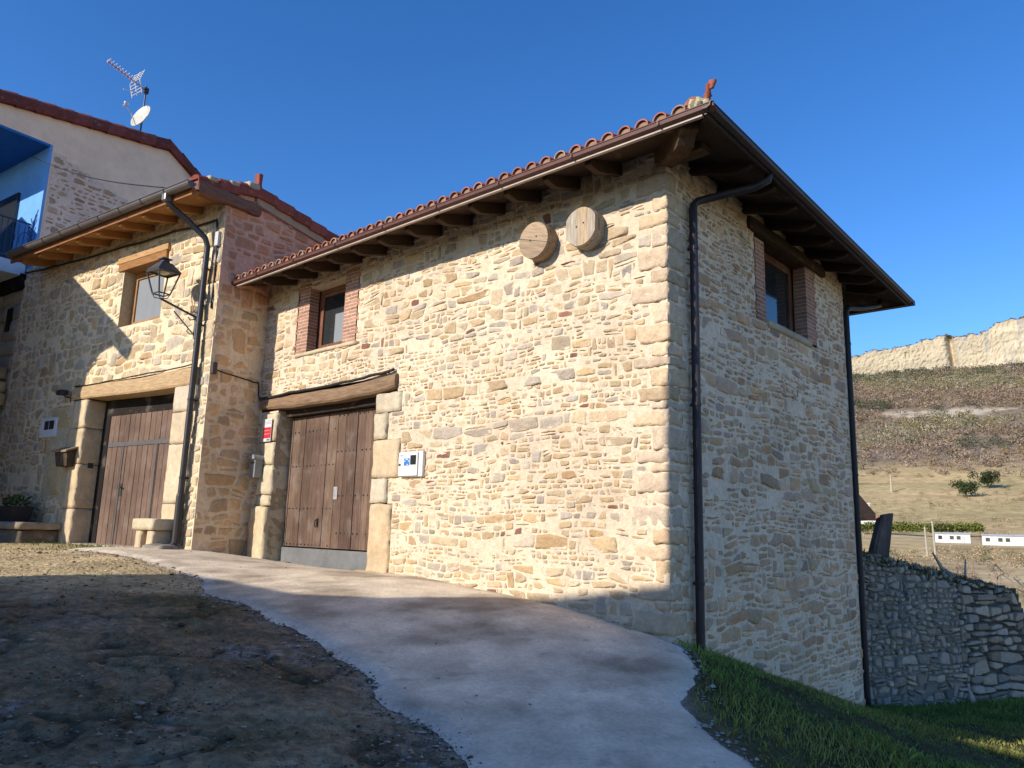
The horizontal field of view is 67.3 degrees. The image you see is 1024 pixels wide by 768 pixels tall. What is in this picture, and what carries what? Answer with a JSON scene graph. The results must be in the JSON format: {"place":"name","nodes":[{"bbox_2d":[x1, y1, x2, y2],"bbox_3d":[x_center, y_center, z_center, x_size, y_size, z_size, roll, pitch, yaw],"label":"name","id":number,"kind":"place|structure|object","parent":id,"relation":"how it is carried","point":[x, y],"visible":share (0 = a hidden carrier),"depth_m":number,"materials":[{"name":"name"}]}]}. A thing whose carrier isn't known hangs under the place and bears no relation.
{"place":"outdoors","nodes":[
{"label":"outdoors","id":0,"kind":"place"},
{"bbox_2d":[0,543,1023,767],"bbox_3d":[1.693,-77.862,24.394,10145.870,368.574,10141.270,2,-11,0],"label":"ground","id":1,"kind":"structure","parent":0,"point":[331,701],"depth_m":5.83,"materials":[{"name":"soil"}]},
{"bbox_2d":[0,273,26,440],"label":"rough stone house","id":2,"kind":"structure","parent":1,"relation":"on","point":[11,292],"depth_m":17.67,"materials":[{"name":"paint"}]},
{"bbox_2d":[0,521,61,542],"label":"stone ledge","id":3,"kind":"object","parent":1,"relation":"on","point":[21,532],"visible":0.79,"depth_m":14.43,"materials":[{"name":"beige stone"}]},
{"bbox_2d":[0,493,34,521],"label":"planter","id":4,"kind":"object","parent":3,"relation":"on","point":[11,513],"visible":1,"depth_m":15.03,"materials":[{"name":"plastic"}]},
{"bbox_2d":[0,89,200,281],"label":"plastered house","id":5,"kind":"structure","parent":1,"relation":"on","point":[39,199],"depth_m":19.02,"materials":[{"name":"paint"}]},
{"bbox_2d":[33,157,164,187],"bbox_3d":[-8.625,-4.359,15.667,7.062,2.758,0.022,-7,-14,39],"label":"overhead wire","id":6,"kind":"object","parent":5,"relation":"attached to","point":[101,179],"visible":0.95,"depth_m":15.05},
{"bbox_2d":[107,59,150,129],"bbox_3d":[-10.211,-7.484,20.312,1.162,1.976,0.636,12,-15,-42],"label":"rooftop aerial","id":7,"kind":"object","parent":5,"relation":"on","point":[140,116],"visible":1,"depth_m":20.60,"materials":[{"name":"paint"}]},
{"bbox_2d":[0,173,339,555],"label":"stone house","id":8,"kind":"structure","parent":1,"relation":"on","point":[178,445],"depth_m":14.27,"materials":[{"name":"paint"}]},
{"bbox_2d":[39,417,58,437],"bbox_3d":[-9.473,0.892,15.742,0.680,0.410,0.056,-6,-13,34],"label":"meter box","id":9,"kind":"object","parent":8,"relation":"attached to","point":[48,428],"visible":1,"depth_m":15.69,"materials":[{"name":"plastic"}]},
{"bbox_2d":[44,421,48,429],"bbox_3d":[-9.539,0.849,15.767,0.170,0.180,0.006,-6,-13,34],"label":"viewing window","id":10,"kind":"structure","parent":9,"relation":"in","point":[46,425],"depth_m":15.76,"materials":[{"name":"black glass"}]},
{"bbox_2d":[48,420,53,429],"bbox_3d":[-9.367,0.832,15.648,0.190,0.180,0.006,-6,-13,34],"label":"viewing window","id":11,"kind":"structure","parent":9,"relation":"in","point":[51,424],"depth_m":15.64,"materials":[{"name":"black glass"}]},
{"bbox_2d":[56,389,71,401],"bbox_3d":[-9.000,0.247,15.454,0.290,0.244,0.200,-6,-13,34],"label":"security light","id":12,"kind":"object","parent":8,"relation":"attached to","point":[62,392],"visible":1,"depth_m":15.41,"materials":[{"name":"plastic"}]},
{"bbox_2d":[51,446,78,466],"bbox_3d":[-8.699,1.402,14.966,0.580,0.400,0.250,-6,-13,34],"label":"letter box","id":13,"kind":"object","parent":8,"relation":"attached to","point":[65,456],"visible":1,"depth_m":14.87,"materials":[{"name":"brown wood"}]},
{"bbox_2d":[25,219,217,308],"bbox_3d":[-8.146,-1.931,15.389,7.414,1.936,0.063,-6,-13,34],"label":"eave cable","id":14,"kind":"object","parent":8,"relation":"attached to","point":[198,225],"visible":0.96,"depth_m":14.44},
{"bbox_2d":[88,394,173,545],"bbox_3d":[-6.898,1.710,14.210,2.960,3.010,0.152,-6,-13,34],"label":"garage door","id":15,"kind":"structure","parent":8,"relation":"in","point":[135,441],"depth_m":14.39,"materials":[{"name":"brown wood"}]},
{"bbox_2d":[74,364,191,386],"bbox_3d":[-7.080,-0.351,14.288,4.059,0.526,0.059,-6,-13,34],"label":"thin cable","id":16,"kind":"object","parent":8,"relation":"attached to","point":[134,375],"visible":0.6,"depth_m":14.09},
{"bbox_2d":[130,272,163,324],"bbox_3d":[-6.885,-1.667,14.791,1.440,1.140,0.072,-6,-13,34],"label":"window","id":17,"kind":"structure","parent":8,"relation":"in","point":[145,307],"depth_m":14.94,"materials":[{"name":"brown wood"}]},
{"bbox_2d":[146,257,197,338],"bbox_3d":[-5.857,-1.484,13.232,0.436,1.330,0.807,-7,-14,36],"label":"wall lantern","id":18,"kind":"object","parent":8,"relation":"attached to","point":[164,267],"depth_m":13.14,"materials":[{"name":"paint"}]},
{"bbox_2d":[210,362,217,373],"bbox_3d":[-5.008,-0.269,12.933,0.060,0.200,0.090,-6,-13,34],"label":"junction box","id":19,"kind":"object","parent":8,"relation":"attached to","point":[214,365],"visible":1,"depth_m":12.90,"materials":[{"name":"plastic"}]},
{"bbox_2d":[214,231,220,245],"bbox_3d":[-5.114,-2.522,13.367,0.100,0.260,0.060,-6,-13,34],"label":"junction box","id":20,"kind":"object","parent":8,"relation":"attached to","point":[217,238],"visible":1,"depth_m":13.34,"materials":[{"name":"plastic"}]},
{"bbox_2d":[217,369,260,400],"bbox_3d":[-4.747,0.015,13.279,0.033,0.408,1.023,-6,-13,35],"label":"thin cable","id":21,"kind":"object","parent":8,"relation":"attached to","point":[244,379],"visible":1,"depth_m":13.41,"materials":[{"name":"black rubber"}]},
{"bbox_2d":[0,540,438,745],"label":"sparse weeds","id":22,"kind":"object","parent":1,"relation":"on","point":[64,544],"visible":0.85,"depth_m":12.32,"materials":[{"name":"green plant"}]},
{"bbox_2d":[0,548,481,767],"bbox_3d":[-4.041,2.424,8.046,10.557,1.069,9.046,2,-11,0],"label":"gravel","id":23,"kind":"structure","parent":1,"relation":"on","point":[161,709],"depth_m":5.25,"materials":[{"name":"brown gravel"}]},
{"bbox_2d":[66,547,753,767],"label":"concrete lane","id":24,"kind":"structure","parent":1,"relation":"on","point":[507,667],"depth_m":6.65,"materials":[{"name":"grey concrete"}]},
{"bbox_2d":[132,518,173,546],"bbox_3d":[-5.866,2.528,12.576,0.622,0.649,0.436,-6,-13,34],"label":"stone bench","id":25,"kind":"object","parent":24,"relation":"on","point":[150,530],"visible":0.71,"depth_m":12.45,"materials":[{"name":"beige stone"}]},
{"bbox_2d":[142,543,178,548],"bbox_3d":[-5.575,2.659,12.165,0.541,0.270,0.370,-6,-13,36],"label":"kerb stone","id":26,"kind":"object","parent":24,"relation":"on","point":[158,546],"visible":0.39,"depth_m":12.07,"materials":[{"name":"grey stone"}]},
{"bbox_2d":[118,546,714,763],"bbox_3d":[-1.776,2.633,8.734,3.646,1.180,12.008,10,-14,-39],"label":"lane grit","id":27,"kind":"object","parent":24,"relation":"on","point":[438,677],"visible":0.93,"depth_m":7.42,"materials":[{"name":"gravel"}]},
{"bbox_2d":[107,556,762,767],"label":"lane edge rubble","id":28,"kind":"object","parent":24,"relation":"on","point":[705,725],"visible":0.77,"depth_m":5.96,"materials":[{"name":"stone"}]},
{"bbox_2d":[232,79,914,708],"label":"stone barn","id":29,"kind":"structure","parent":1,"relation":"on","point":[640,417],"depth_m":9.75,"materials":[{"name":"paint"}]},
{"bbox_2d":[248,454,263,477],"bbox_3d":[-4.397,1.411,13.185,0.215,0.390,0.200,-8,-14,41],"label":"letter box","id":30,"kind":"object","parent":29,"relation":"attached to","point":[256,466],"visible":1,"depth_m":13.13,"materials":[{"name":"paint"}]},
{"bbox_2d":[262,418,272,441],"bbox_3d":[-4.211,0.795,13.240,0.250,0.390,0.010,-8,-14,41],"label":"alarm sign","id":31,"kind":"object","parent":29,"relation":"attached to","point":[267,429],"visible":1,"depth_m":13.23,"materials":[{"name":"plastic"}]},
{"bbox_2d":[260,368,394,398],"bbox_3d":[-3.074,0.024,12.364,3.604,0.143,0.070,-8,-14,41],"label":"power cable","id":32,"kind":"object","parent":29,"relation":"on","point":[337,383],"visible":1,"depth_m":12.12,"materials":[{"name":"black rubber"}]},
{"bbox_2d":[280,407,376,570],"bbox_3d":[-2.845,1.823,12.238,2.630,2.770,0.167,-8,-14,41],"label":"garage door","id":33,"kind":"structure","parent":29,"relation":"in","point":[328,505],"depth_m":12.30,"materials":[{"name":"brown wood"}]},
{"bbox_2d":[317,284,345,348],"bbox_3d":[-2.921,-1.098,12.870,1.000,1.120,0.072,-8,-14,41],"label":"window","id":34,"kind":"structure","parent":29,"relation":"in","point":[332,304],"depth_m":12.97,"materials":[{"name":"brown wood"}]},
{"bbox_2d":[398,451,425,476],"bbox_3d":[-1.393,1.108,10.631,0.490,0.350,0.090,-8,-14,41],"label":"meter box","id":35,"kind":"object","parent":29,"relation":"attached to","point":[412,464],"visible":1,"depth_m":10.57,"materials":[{"name":"plastic"}]},
{"bbox_2d":[398,452,418,475],"bbox_3d":[-1.440,1.107,10.635,0.395,0.326,0.035,-8,-14,41],"label":"door","id":36,"kind":"structure","parent":35,"relation":"in","point":[408,461],"depth_m":10.62,"materials":[{"name":"plastic"}]},
{"bbox_2d":[519,222,557,262],"bbox_3d":[0.327,-1.770,9.610,0.470,0.470,0.206,-8,-14,41],"label":"wooden disc","id":37,"kind":"object","parent":29,"relation":"attached to","point":[538,242],"visible":1,"depth_m":9.51,"materials":[{"name":"paint"}]},
{"bbox_2d":[566,207,604,250],"bbox_3d":[0.870,-1.841,9.130,0.422,0.480,0.206,-8,-14,41],"label":"wooden disc","id":38,"kind":"object","parent":29,"relation":"attached to","point":[585,228],"visible":1,"depth_m":9.04,"materials":[{"name":"paint"}]},
{"bbox_2d":[764,252,792,330],"bbox_3d":[3.690,-1.282,10.967,0.072,1.150,1.400,-8,-15,42],"label":"window","id":39,"kind":"structure","parent":29,"relation":"in","point":[778,287],"depth_m":11.15,"materials":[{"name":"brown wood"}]},
{"bbox_2d":[855,495,875,538],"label":"slate house","id":40,"kind":"structure","parent":1,"relation":"on","point":[867,513],"depth_m":26.45,"materials":[{"name":"paint"}]},
{"bbox_2d":[856,554,1023,706],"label":"garden wall","id":41,"kind":"structure","parent":1,"relation":"on","point":[933,639],"depth_m":12.86,"materials":[{"name":"grey stone"}]},
{"bbox_2d":[868,513,892,556],"bbox_3d":[6.316,2.741,13.235,0.674,1.047,0.100,6,-12,-23],"label":"leaning plank","id":42,"kind":"object","parent":41,"relation":"on","point":[880,542],"visible":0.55,"depth_m":13.24,"materials":[{"name":"grey wood"}]},
{"bbox_2d":[862,549,1018,605],"bbox_3d":[7.097,3.342,13.373,4.234,1.033,0.957,6,-12,-24],"label":"wall top growth","id":43,"kind":"object","parent":41,"relation":"on","point":[922,571],"depth_m":13.00,"materials":[{"name":"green plant"}]},
{"bbox_2d":[932,553,966,576],"bbox_3d":[8.268,3.540,14.129,0.991,0.850,0.158,1,-11,3],"label":"cut branch","id":44,"kind":"object","parent":41,"relation":"on","point":[944,568],"visible":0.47,"depth_m":14.20,"materials":[{"name":"grey plant"}]},
{"bbox_2d":[0,0,1023,357],"label":"sky","id":45,"kind":"structure","parent":0,"point":[902,121],"materials":[{"name":"blue"}]},
{"bbox_2d":[676,638,1023,767],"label":"grass","id":46,"kind":"structure","parent":0,"point":[882,712],"depth_m":6.89,"materials":[{"name":"green plant"}]},
{"bbox_2d":[852,317,1023,376],"bbox_3d":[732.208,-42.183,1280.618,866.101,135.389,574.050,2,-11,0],"label":"cliff","id":47,"kind":"structure","parent":0,"point":[999,343],"depth_m":1276.96,"materials":[{"name":"beige stone"}]},
{"bbox_2d":[853,369,1023,483],"bbox_3d":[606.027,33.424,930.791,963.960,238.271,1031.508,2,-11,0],"label":"hill","id":48,"kind":"structure","parent":0,"point":[882,478],"depth_m":662.96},
{"bbox_2d":[851,316,1023,477],"bbox_3d":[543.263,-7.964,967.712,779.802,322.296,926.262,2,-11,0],"label":"hillside scrub","id":49,"kind":"object","parent":48,"relation":"on","point":[917,379],"visible":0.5,"depth_m":872.45,"materials":[{"name":"brown plant"}]},
{"bbox_2d":[859,473,1023,610],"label":"field","id":50,"kind":"structure","parent":0,"point":[905,494],"depth_m":389.09,"materials":[{"name":"beige soil"}]},
{"bbox_2d":[861,503,878,524],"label":"red roofed house","id":51,"kind":"structure","parent":50,"relation":"on","point":[862,522],"depth_m":295.68,"materials":[{"name":"paint"}]},
{"bbox_2d":[890,474,892,491],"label":"utility pole","id":52,"kind":"object","parent":50,"relation":"on","point":[891,489],"visible":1,"depth_m":499.59,"materials":[{"name":"beige wood"}]},
{"bbox_2d":[861,521,985,532],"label":"hedge","id":53,"kind":"object","parent":50,"relation":"on","point":[971,526],"visible":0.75,"depth_m":264.81,"materials":[{"name":"green plant"}]},
{"bbox_2d":[923,527,928,555],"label":"utility pole","id":54,"kind":"object","parent":50,"relation":"on","point":[926,545],"visible":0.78,"depth_m":176.59,"materials":[{"name":"beige wood"}]},
{"bbox_2d":[929,521,936,554],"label":"utility pole","id":55,"kind":"object","parent":50,"relation":"on","point":[934,545],"visible":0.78,"depth_m":172.49,"materials":[{"name":"beige wood"}]},
{"bbox_2d":[862,488,1023,597],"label":"valley undergrowth","id":56,"kind":"object","parent":50,"relation":"on","point":[1014,554],"visible":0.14,"depth_m":174.89,"materials":[{"name":"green plant"}]},
{"bbox_2d":[934,532,970,543],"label":"white cabin","id":57,"kind":"object","parent":50,"relation":"on","point":[952,537],"visible":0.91,"depth_m":220.65,"materials":[{"name":"paint"}]},
{"bbox_2d":[948,542,976,578],"bbox_3d":[21.201,9.424,35.708,1.937,4.039,2.247,-1,-11,15],"label":"bare tree","id":58,"kind":"object","parent":50,"relation":"on","point":[963,566],"visible":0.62,"depth_m":35.62,"materials":[{"name":"brown plant"}]},
{"bbox_2d":[948,479,981,496],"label":"evergreen tree","id":59,"kind":"object","parent":50,"relation":"on","point":[970,486],"visible":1,"depth_m":444.14,"materials":[{"name":"green plant"}]},
{"bbox_2d":[961,550,981,578],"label":"bare tree","id":60,"kind":"object","parent":50,"relation":"on","point":[972,566],"visible":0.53,"depth_m":51.36,"materials":[{"name":"brown plant"}]},
{"bbox_2d":[967,469,1000,487],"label":"evergreen tree","id":61,"kind":"object","parent":50,"relation":"on","point":[986,476],"visible":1,"depth_m":486.20,"materials":[{"name":"green plant"}]},
{"bbox_2d":[984,559,1017,589],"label":"bare tree","id":62,"kind":"object","parent":50,"relation":"on","point":[998,576],"visible":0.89,"depth_m":63.31,"materials":[{"name":"beige plant"}]},
{"bbox_2d":[981,534,1023,546],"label":"white cabin","id":63,"kind":"object","parent":50,"relation":"on","point":[1001,540],"visible":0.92,"depth_m":207.81,"materials":[{"name":"paint"}]},
{"bbox_2d":[1013,572,1023,596],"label":"bare tree","id":64,"kind":"object","parent":50,"relation":"on","point":[1019,583],"visible":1,"depth_m":20.89,"materials":[{"name":"brown plant"}]}
]}

